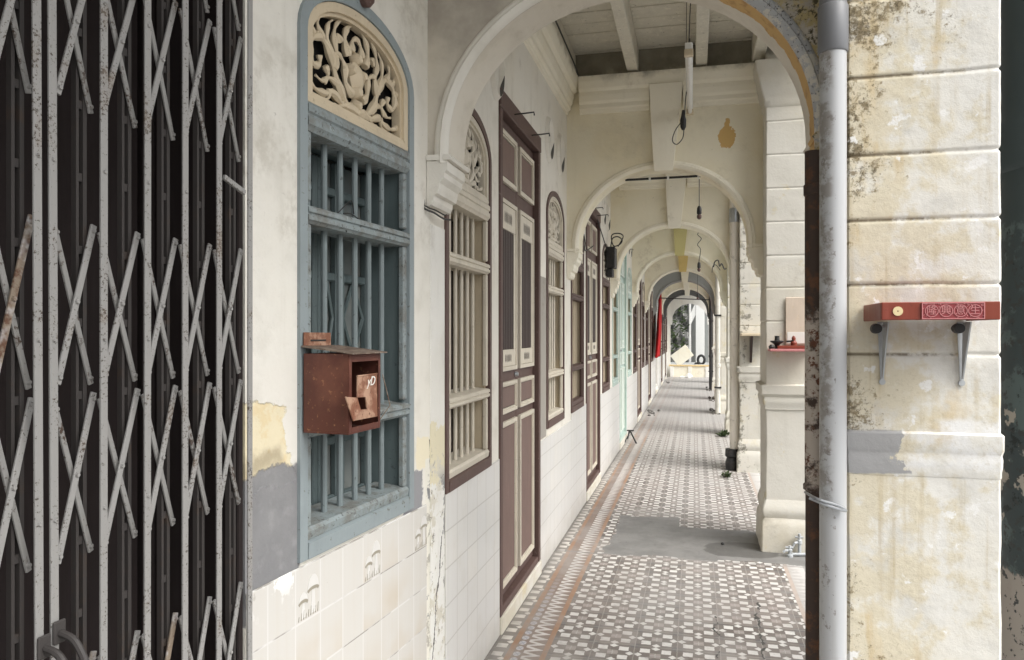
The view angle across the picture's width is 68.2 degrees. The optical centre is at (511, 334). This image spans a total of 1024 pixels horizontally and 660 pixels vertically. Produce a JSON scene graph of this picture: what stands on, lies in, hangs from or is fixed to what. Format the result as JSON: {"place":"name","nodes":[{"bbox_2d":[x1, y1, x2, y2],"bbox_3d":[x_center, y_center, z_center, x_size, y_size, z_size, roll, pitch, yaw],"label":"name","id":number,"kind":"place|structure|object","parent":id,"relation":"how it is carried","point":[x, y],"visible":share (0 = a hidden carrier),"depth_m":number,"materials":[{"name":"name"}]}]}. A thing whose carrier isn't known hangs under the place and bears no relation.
{"place":"outdoors","nodes":[
{"label":"outdoors","id":0,"kind":"place"},
{"bbox_2d":[484,376,804,659],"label":"walkway","id":1,"kind":"structure","parent":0,"point":[642,563],"depth_m":4.98,"materials":[{"name":"tile"}]},
{"bbox_2d":[0,0,429,659],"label":"shophouse front","id":2,"kind":"object","parent":1,"relation":"on","point":[340,546],"visible":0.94,"depth_m":2.02,"materials":[{"name":"paint"}]},
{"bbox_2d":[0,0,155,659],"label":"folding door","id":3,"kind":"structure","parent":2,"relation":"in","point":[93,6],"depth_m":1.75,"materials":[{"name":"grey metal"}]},
{"bbox_2d":[0,0,252,659],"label":"folding gate","id":4,"kind":"structure","parent":2,"relation":"attached to","point":[18,380],"depth_m":1.48,"materials":[{"name":"grey metal"}]},
{"bbox_2d":[301,332,389,434],"bbox_3d":[-0.467,0.132,2.110,0.175,0.275,0.215,0,0,19],"label":"mailbox","id":5,"kind":"object","parent":2,"relation":"attached to","point":[341,390],"visible":1,"depth_m":2.05,"materials":[{"name":"red paint"}]},
{"bbox_2d":[338,200,357,231],"bbox_3d":[-0.505,-0.363,2.344,0.038,0.108,0.182,0,0,19],"label":"cable","id":6,"kind":"object","parent":2,"relation":"on","point":[348,213],"visible":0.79,"depth_m":2.34,"materials":[{"name":"black plastic"}]},
{"bbox_2d":[297,0,413,562],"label":"window","id":7,"kind":"structure","parent":2,"relation":"in","point":[355,91],"depth_m":2.46,"materials":[{"name":"blue paint"}]},
{"bbox_2d":[424,203,450,220],"bbox_3d":[-0.278,-1.248,2.930,0.044,1.604,0.234,0,0,24],"label":"wall conduit","id":8,"kind":"object","parent":2,"relation":"attached to","point":[435,213],"depth_m":2.86,"materials":[{"name":"black plastic"}]},
{"bbox_2d":[358,22,577,659],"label":"shophouse front","id":9,"kind":"object","parent":1,"relation":"on","point":[500,475],"visible":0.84,"depth_m":3.90,"materials":[{"name":"white paint"}]},
{"bbox_2d":[444,109,491,493],"bbox_3d":[-0.270,-0.190,3.401,0.189,1.670,0.700,0,0,14],"label":"window","id":10,"kind":"structure","parent":9,"relation":"in","point":[468,238],"depth_m":3.55,"materials":[{"name":"paint"}]},
{"bbox_2d":[499,87,540,617],"bbox_3d":[0.002,0.105,4.404,0.136,2.750,1.037,0,0,14],"label":"door","id":11,"kind":"structure","parent":9,"relation":"in","point":[519,151],"depth_m":4.43,"materials":[{"name":"paint"}]},
{"bbox_2d":[546,191,564,428],"bbox_3d":[0.235,-0.190,5.488,0.189,1.670,0.700,0,0,14],"label":"window","id":12,"kind":"structure","parent":9,"relation":"in","point":[555,223],"depth_m":5.60,"materials":[{"name":"paint"}]},
{"bbox_2d":[555,21,578,75],"bbox_3d":[0.189,-1.997,4.455,0.028,0.034,2.851,0,0,13],"label":"cornice cable","id":13,"kind":"object","parent":9,"relation":"attached to","point":[567,47],"visible":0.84,"depth_m":5.27,"materials":[{"name":"black plastic"}]},
{"bbox_2d":[567,192,612,522],"bbox_3d":[0.752,-0.400,7.646,0.431,3.900,3.378,0,0,14],"label":"shophouse front","id":14,"kind":"object","parent":1,"relation":"on","point":[589,401],"visible":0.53,"depth_m":7.45,"materials":[{"name":"white paint"}]},
{"bbox_2d":[571,237,583,412],"bbox_3d":[0.482,-0.190,6.512,0.189,1.670,0.700,0,0,14],"label":"window","id":15,"kind":"structure","parent":14,"relation":"in","point":[577,285],"depth_m":6.77,"materials":[{"name":"paint"}]},
{"bbox_2d":[583,235,593,250],"bbox_3d":[0.679,-1.072,6.778,0.061,0.660,1.007,0,0,14],"label":"wall cable","id":16,"kind":"object","parent":14,"relation":"attached to","point":[585,244],"depth_m":6.58,"materials":[{"name":"black plastic"}]},
{"bbox_2d":[586,208,600,491],"bbox_3d":[0.753,0.105,7.515,0.136,2.750,1.037,0,0,14],"label":"door","id":17,"kind":"structure","parent":14,"relation":"in","point":[592,227],"depth_m":7.62,"materials":[{"name":"paint"}]},
{"bbox_2d":[602,244,609,392],"bbox_3d":[0.986,-0.190,8.599,0.189,1.670,0.700,0,0,14],"label":"window","id":18,"kind":"structure","parent":14,"relation":"in","point":[605,280],"depth_m":8.86,"materials":[{"name":"paint"}]},
{"bbox_2d":[595,212,623,277],"bbox_3d":[0.905,-1.011,7.505,0.196,0.722,2.525,0,0,14],"label":"meter box","id":19,"kind":"object","parent":14,"relation":"attached to","point":[610,258],"visible":0.69,"depth_m":8.54,"materials":[{"name":"black plastic"}]},
{"bbox_2d":[611,247,632,458],"bbox_3d":[1.503,-0.400,10.757,0.431,3.900,3.378,0,0,14],"label":"shophouse front","id":20,"kind":"object","parent":1,"relation":"on","point":[621,347],"visible":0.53,"depth_m":10.80,"materials":[{"name":"white paint"}]},
{"bbox_2d":[612,288,618,386],"bbox_3d":[1.233,-0.190,9.622,0.189,1.670,0.700,0,0,14],"label":"window","id":21,"kind":"structure","parent":20,"relation":"in","point":[615,301],"depth_m":9.88,"materials":[{"name":"green paint"}]},
{"bbox_2d":[619,254,626,441],"bbox_3d":[1.505,0.105,10.625,0.136,2.750,1.037,0,0,14],"label":"door","id":22,"kind":"structure","parent":20,"relation":"in","point":[623,274],"depth_m":10.95,"materials":[{"name":"green paint"}]},
{"bbox_2d":[627,268,631,376],"bbox_3d":[1.737,-0.190,11.709,0.189,1.670,0.700,0,0,14],"label":"window","id":23,"kind":"structure","parent":20,"relation":"in","point":[629,277],"depth_m":11.97,"materials":[{"name":"green paint"}]},
{"bbox_2d":[625,430,636,443],"bbox_3d":[1.723,1.470,10.900,0.189,0.177,0.510,0,0,14],"label":"metal stand","id":24,"kind":"object","parent":1,"relation":"on","point":[629,432],"visible":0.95,"depth_m":10.83,"materials":[{"name":"black metal"}]},
{"bbox_2d":[632,273,645,428],"bbox_3d":[2.254,-0.400,13.867,0.431,3.900,3.378,0,0,14],"label":"shophouse front","id":25,"kind":"object","parent":1,"relation":"on","point":[638,360],"visible":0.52,"depth_m":14.10,"materials":[{"name":"white paint"}]},
{"bbox_2d":[633,303,636,373],"bbox_3d":[1.984,-0.190,12.733,0.189,1.670,0.700,0,0,14],"label":"window","id":26,"kind":"structure","parent":25,"relation":"in","point":[634,308],"depth_m":12.99,"materials":[{"name":"paint"}]},
{"bbox_2d":[637,279,641,416],"bbox_3d":[2.256,0.105,13.736,0.136,2.750,1.037,0,0,14],"label":"door","id":27,"kind":"structure","parent":25,"relation":"in","point":[639,302],"depth_m":14.12,"materials":[{"name":"paint"}]},
{"bbox_2d":[642,282,644,367],"bbox_3d":[2.488,-0.190,14.820,0.189,1.670,0.700,0,0,14],"label":"window","id":28,"kind":"structure","parent":25,"relation":"in","point":[643,288],"depth_m":15.08,"materials":[{"name":"paint"}]},
{"bbox_2d":[645,289,653,407],"bbox_3d":[3.006,-0.400,16.978,0.431,3.900,3.378,0,0,14],"label":"shophouse front","id":29,"kind":"object","parent":1,"relation":"on","point":[649,363],"visible":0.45,"depth_m":17.24,"materials":[{"name":"white paint"}]},
{"bbox_2d":[645,310,647,365],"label":"window","id":30,"kind":"structure","parent":29,"relation":"in","point":[646,314],"depth_m":16.10,"materials":[{"name":"paint"}]},
{"bbox_2d":[648,295,650,400],"bbox_3d":[3.007,0.105,16.846,0.136,2.750,1.037,0,0,14],"label":"door","id":31,"kind":"structure","parent":29,"relation":"in","point":[649,308],"depth_m":17.24,"materials":[{"name":"paint"}]},
{"bbox_2d":[651,291,652,361],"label":"window","id":32,"kind":"structure","parent":29,"relation":"in","point":[652,291],"depth_m":17.79,"materials":[{"name":"paint"}]},
{"bbox_2d":[647,409,660,415],"bbox_3d":[2.754,1.534,14.800,0.268,0.047,0.995,0,0,14],"label":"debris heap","id":33,"kind":"object","parent":1,"relation":"on","point":[650,410],"visible":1,"depth_m":14.85,"materials":[{"name":"grey"}]},
{"bbox_2d":[653,306,659,395],"bbox_3d":[3.757,-0.400,20.088,0.431,3.900,3.378,0,0,14],"label":"shophouse front","id":34,"kind":"object","parent":1,"relation":"on","point":[656,374],"visible":0.2,"depth_m":19.44,"materials":[{"name":"white paint"}]},
{"bbox_2d":[654,316,654,359],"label":"window","id":35,"kind":"structure","parent":34,"relation":"in","point":[654,316],"depth_m":19.21,"materials":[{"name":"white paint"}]},
{"bbox_2d":[655,306,657,389],"bbox_3d":[3.758,0.105,19.957,0.136,2.750,1.037,0,0,14],"label":"door","id":36,"kind":"structure","parent":34,"relation":"in","point":[657,306],"depth_m":20.35,"materials":[{"name":"white paint"}]},
{"bbox_2d":[659,297,709,299],"bbox_3d":[4.257,-0.875,18.724,1.436,0.094,0.024,0,0,14],"label":"cross rod","id":37,"kind":"object","parent":34,"relation":"attached to","point":[684,298],"visible":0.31,"depth_m":18.71,"materials":[{"name":"black metal"}]},
{"bbox_2d":[659,305,663,386],"bbox_3d":[4.508,-0.400,23.199,0.431,3.900,3.378,0,0,14],"label":"shophouse front","id":38,"kind":"object","parent":1,"relation":"on","point":[661,356],"visible":0.09,"depth_m":23.51,"materials":[{"name":"white paint"}]},
{"bbox_2d":[661,313,662,381],"bbox_3d":[4.510,0.105,23.067,0.136,2.750,1.037,0,0,14],"label":"door","id":39,"kind":"structure","parent":38,"relation":"in","point":[662,313],"depth_m":23.51,"materials":[{"name":"paint"}]},
{"bbox_2d":[663,305,663,353],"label":"window","id":40,"kind":"structure","parent":38,"relation":"in","point":[663,305],"depth_m":24.43,"materials":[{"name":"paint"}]},
{"bbox_2d":[664,316,666,380],"bbox_3d":[5.259,-0.400,26.310,0.431,3.900,3.378,0,0,14],"label":"shophouse front","id":41,"kind":"object","parent":1,"relation":"on","point":[665,349],"visible":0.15,"depth_m":26.58,"materials":[{"name":"white paint"}]},
{"bbox_2d":[664,321,664,353],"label":"window","id":42,"kind":"structure","parent":41,"relation":"in","point":[664,321],"depth_m":25.43,"materials":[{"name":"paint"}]},
{"bbox_2d":[665,319,665,375],"bbox_3d":[5.261,0.105,26.178,0.136,2.750,1.037,0,0,14],"label":"door","id":43,"kind":"structure","parent":41,"relation":"in","point":[665,319],"depth_m":26.58,"materials":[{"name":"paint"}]},
{"bbox_2d":[666,316,666,351],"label":"window","id":44,"kind":"structure","parent":41,"relation":"in","point":[666,316],"depth_m":26.92,"materials":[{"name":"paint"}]},
{"bbox_2d":[667,295,708,375],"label":"end arch","id":45,"kind":"structure","parent":1,"relation":"on","point":[674,305],"depth_m":27.68,"materials":[{"name":"white paint"}]},
{"bbox_2d":[712,314,714,389],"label":"pier","id":46,"kind":"structure","parent":1,"relation":"on","point":[713,378],"depth_m":20.95,"materials":[{"name":"paint"}]},
{"bbox_2d":[661,282,708,312],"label":"arch","id":47,"kind":"structure","parent":46,"relation":"attached to","point":[670,290],"depth_m":21.37,"materials":[{"name":"beige paint"}]},
{"bbox_2d":[708,297,712,389],"bbox_3d":[5.522,-0.250,20.990,0.130,3.600,0.120,0,0,14],"label":"drainpipe","id":48,"kind":"object","parent":46,"relation":"attached to","point":[710,321],"visible":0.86,"depth_m":20.95,"materials":[{"name":"black plastic"}]},
{"bbox_2d":[714,430,728,436],"bbox_3d":[3.187,1.493,11.417,0.256,0.115,0.226,0,0,14],"label":"weed","id":49,"kind":"object","parent":1,"relation":"on","point":[724,433],"visible":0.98,"depth_m":11.39,"materials":[{"name":"green plant"}]},
{"bbox_2d":[720,298,726,413],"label":"pier","id":50,"kind":"structure","parent":1,"relation":"on","point":[723,313],"depth_m":14.72,"materials":[{"name":"paint"}]},
{"bbox_2d":[645,255,714,312],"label":"arch","id":51,"kind":"structure","parent":50,"relation":"on","point":[656,272],"depth_m":15.17,"materials":[{"name":"beige paint"}]},
{"bbox_2d":[714,274,720,413],"bbox_3d":[3.996,-0.250,14.672,0.130,3.600,0.120,0,0,14],"label":"drainpipe","id":52,"kind":"object","parent":50,"relation":"attached to","point":[717,315],"visible":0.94,"depth_m":14.63,"materials":[{"name":"white plastic"}]},
{"bbox_2d":[719,470,731,477],"bbox_3d":[2.318,1.515,8.198,0.135,0.070,0.187,0,0,14],"label":"weed","id":53,"kind":"object","parent":1,"relation":"on","point":[727,474],"visible":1,"depth_m":8.19,"materials":[{"name":"green plant"}]},
{"bbox_2d":[724,267,729,431],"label":"pier","id":54,"kind":"structure","parent":1,"relation":"on","point":[726,419],"depth_m":11.63,"materials":[{"name":"paint"}]},
{"bbox_2d":[632,228,726,306],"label":"arch","id":55,"kind":"structure","parent":54,"relation":"on","point":[649,250],"depth_m":12.03,"materials":[{"name":"beige paint"}]},
{"bbox_2d":[712,260,726,270],"bbox_3d":[3.148,-1.036,11.482,0.220,0.192,0.020,0,0,14],"label":"wire tangle","id":56,"kind":"object","parent":54,"relation":"attached to","point":[719,264],"visible":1,"depth_m":11.48,"materials":[{"name":"black plastic"}]},
{"bbox_2d":[736,214,760,472],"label":"pier","id":57,"kind":"structure","parent":1,"relation":"on","point":[748,444],"depth_m":8.49,"materials":[{"name":"paint"}]},
{"bbox_2d":[610,173,729,298],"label":"arch","id":58,"kind":"structure","parent":57,"relation":"attached to","point":[640,209],"depth_m":8.91,"materials":[{"name":"beige paint"}]},
{"bbox_2d":[725,201,738,470],"bbox_3d":[2.527,-0.250,8.652,0.186,3.601,0.147,0,0,-37],"label":"drainpipe","id":59,"kind":"object","parent":57,"relation":"attached to","point":[731,458],"visible":0.68,"depth_m":8.61,"materials":[{"name":"metal"}]},
{"bbox_2d":[740,333,759,362],"bbox_3d":[2.719,0.155,8.363,0.360,0.330,0.215,0,0,14],"label":"altar shelf","id":60,"kind":"object","parent":57,"relation":"attached to","point":[751,335],"visible":0.67,"depth_m":8.30,"materials":[{"name":"beige wood"}]},
{"bbox_2d":[753,46,805,552],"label":"pier","id":61,"kind":"structure","parent":1,"relation":"on","point":[780,507],"depth_m":5.38,"materials":[{"name":"paint"}]},
{"bbox_2d":[566,40,763,280],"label":"arch","id":62,"kind":"structure","parent":61,"relation":"on","point":[622,124],"depth_m":5.74,"materials":[{"name":"beige paint"}]},
{"bbox_2d":[625,175,699,180],"bbox_3d":[1.183,-1.216,5.887,0.595,0.030,0.028,0,0,14],"label":"ceiling rod","id":63,"kind":"object","parent":62,"relation":"attached to","point":[667,178],"visible":0.92,"depth_m":5.88,"materials":[{"name":"black metal"}]},
{"bbox_2d":[768,345,803,351],"bbox_3d":[1.952,0.100,5.278,0.300,0.040,0.178,0,0,14],"label":"altar shelf","id":64,"kind":"object","parent":61,"relation":"attached to","point":[789,348],"visible":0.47,"depth_m":5.21,"materials":[{"name":"red paint"}]},
{"bbox_2d":[769,336,783,348],"bbox_3d":[1.842,0.057,5.272,0.106,0.090,0.098,0,0,14],"label":"incense burner","id":65,"kind":"object","parent":64,"relation":"on","point":[776,342],"visible":1,"depth_m":5.25,"materials":[{"name":"black metal"}]},
{"bbox_2d":[786,336,796,345],"bbox_3d":[1.949,0.045,5.270,0.072,0.068,0.043,0,0,14],"label":"red figurine","id":66,"kind":"object","parent":64,"relation":"on","point":[793,342],"visible":1,"depth_m":5.25,"materials":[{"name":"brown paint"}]},
{"bbox_2d":[786,297,803,344],"bbox_3d":[2.038,-0.092,5.335,0.200,0.335,0.015,0,0,14],"label":"shrine board","id":67,"kind":"object","parent":64,"relation":"on","point":[795,316],"visible":0.58,"depth_m":5.34,"materials":[{"name":"beige wood"}]},
{"bbox_2d":[782,533,804,557],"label":"tap pipes","id":68,"kind":"object","parent":1,"relation":"on","point":[789,550],"visible":0.98,"depth_m":5.26,"materials":[{"name":"white plastic"}]},
{"bbox_2d":[803,149,818,659],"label":"iron pipe","id":69,"kind":"object","parent":1,"relation":"on","point":[811,319],"visible":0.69,"depth_m":2.42,"materials":[{"name":"metal"}]},
{"bbox_2d":[847,0,1004,659],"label":"pier","id":70,"kind":"structure","parent":1,"relation":"on","point":[925,445],"depth_m":2.23,"materials":[{"name":"white paint"}]},
{"bbox_2d":[425,0,818,215],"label":"arch","id":71,"kind":"structure","parent":70,"relation":"attached to","point":[473,45],"depth_m":2.82,"materials":[{"name":"paint"}]},
{"bbox_2d":[804,0,848,659],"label":"drainpipe","id":72,"kind":"object","parent":70,"relation":"attached to","point":[832,39],"visible":1,"depth_m":2.20,"materials":[{"name":"white plastic"}]},
{"bbox_2d":[864,301,999,385],"bbox_3d":[1.163,0.032,2.116,0.286,0.237,0.236,0,0,14],"label":"altar shelf","id":73,"kind":"object","parent":70,"relation":"attached to","point":[978,310],"visible":1,"depth_m":2.03,"materials":[{"name":"red paint"}]},
{"bbox_3d":[6.572,-0.245,24.239,0.558,3.596,0.602,0,0,14],"label":"pier","id":74,"kind":"object","parent":1,"relation":"on","visible":0},
{"bbox_2d":[664,290,708,320],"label":"arch","id":75,"kind":"structure","parent":74,"relation":"on","point":[676,294],"depth_m":24.49,"materials":[{"name":"paint"}]},
{"bbox_2d":[678,373,691,377],"bbox_3d":[6.189,1.489,27.026,0.519,0.178,0.326,0,0,14],"label":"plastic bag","id":76,"kind":"object","parent":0,"point":[688,375],"visible":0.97,"depth_m":26.92,"materials":[{"name":"white plastic"}]},
{"bbox_2d":[669,365,708,376],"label":"end wall","id":77,"kind":"structure","parent":0,"point":[692,370],"depth_m":27.23,"materials":[{"name":"beige paint"}]},
{"bbox_2d":[689,304,708,361],"bbox_3d":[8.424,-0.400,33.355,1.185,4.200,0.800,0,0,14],"label":"white building","id":78,"kind":"structure","parent":0,"point":[698,335],"depth_m":33.09,"materials":[{"name":"grey paint"}]},
{"label":"road","id":79,"kind":"structure","parent":0,"visible":0},
{"bbox_2d":[670,304,689,361],"bbox_3d":[6.671,-0.100,32.873,2.135,3.600,1.960,0,0,14],"label":"tree","id":80,"kind":"object","parent":79,"relation":"on","point":[679,332],"visible":0.27,"depth_m":32.54,"materials":[{"name":"plant"}]},
{"bbox_2d":[670,362,708,364],"bbox_3d":[7.130,1.450,30.375,2.800,0.500,4.000,0,0,14],"label":"back ledge","id":81,"kind":"object","parent":79,"relation":"on","point":[686,363],"visible":0.04,"depth_m":30.91,"materials":[{"name":"grey paint"}]},
{"bbox_2d":[671,345,692,364],"bbox_3d":[6.592,0.830,29.296,0.881,0.847,0.050,0,0,14],"label":"leaning panel","id":82,"kind":"object","parent":81,"relation":"on","point":[681,355],"visible":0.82,"depth_m":29.27,"materials":[{"name":"beige paint"}]},
{"bbox_2d":[694,354,705,363],"bbox_3d":[7.452,1.061,30.091,0.516,0.522,0.100,0,0,14],"label":"spare tyre","id":83,"kind":"object","parent":81,"relation":"on","point":[703,357],"visible":0.97,"depth_m":30.04,"materials":[{"name":"black rubber"}]},
{"bbox_2d":[999,0,1023,659],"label":"painted post","id":84,"kind":"object","parent":79,"relation":"on","point":[1011,215],"visible":0.77,"depth_m":3.00,"materials":[{"name":"paint"}]},
{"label":"upper storey","id":85,"kind":"structure","parent":0,"visible":0},
{"bbox_2d":[554,0,766,72],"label":"timber ceiling","id":86,"kind":"structure","parent":85,"relation":"attached to","point":[629,29],"depth_m":5.36,"materials":[{"name":"white wood"}]},
{"bbox_2d":[672,2,693,144],"bbox_3d":[1.138,-1.768,5.046,0.156,0.844,1.256,0,0,14],"label":"tube lamp","id":87,"kind":"object","parent":86,"relation":"hanging from","point":[688,53],"visible":1,"depth_m":4.93,"materials":[{"name":"white plastic"}]},
{"bbox_3d":[1.545,-2.114,7.445,1.492,0.208,2.998,0,0,14],"label":"timber ceiling","id":88,"kind":"object","parent":85,"relation":"attached to","visible":0},
{"bbox_2d":[697,179,701,218],"bbox_3d":[1.828,-1.745,7.377,0.048,1.250,0.048,0,0,14],"label":"hanging bulb","id":89,"kind":"object","parent":88,"relation":"hanging from","point":[699,212],"visible":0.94,"depth_m":7.37,"materials":[{"name":"black plastic"}]},
{"bbox_3d":[2.297,-2.114,10.556,1.492,0.208,2.998,0,0,14],"label":"timber ceiling","id":90,"kind":"object","parent":85,"relation":"attached to","visible":0},
{"bbox_2d":[697,234,701,271],"bbox_3d":[2.549,-1.475,10.289,0.049,1.250,0.049,0,0,-31],"label":"hanging bulb","id":91,"kind":"object","parent":90,"relation":"hanging from","point":[698,266],"visible":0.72,"depth_m":10.28,"materials":[{"name":"black plastic"}]},
{"bbox_3d":[3.799,-2.114,16.777,1.492,0.208,2.998,0,0,14],"label":"timber ceiling","id":92,"kind":"object","parent":85,"relation":"attached to","visible":0},
{"bbox_2d":[696,274,698,298],"bbox_3d":[4.054,-1.435,16.510,0.048,1.350,0.048,0,0,14],"label":"hanging bulb","id":93,"kind":"object","parent":92,"relation":"hanging from","point":[697,295],"visible":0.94,"depth_m":16.51,"materials":[{"name":"black plastic"}]},
{"bbox_3d":[5.069,-0.245,18.018,0.558,3.596,0.602,0,0,14],"label":"pier","id":94,"kind":"object","parent":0,"visible":0},
{"bbox_2d":[653,271,714,315],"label":"arch","id":95,"kind":"structure","parent":94,"relation":"attached to","point":[662,284],"depth_m":18.26,"materials":[{"name":"grey paint"}]},
{"bbox_2d":[655,295,661,357],"bbox_3d":[3.618,-0.262,18.651,0.095,1.627,2.456,0,0,14],"label":"red cloth","id":96,"kind":"object","parent":95,"relation":"hanging from","point":[658,334],"visible":0.91,"depth_m":18.46,"materials":[{"name":"red fabric"}]}
]}

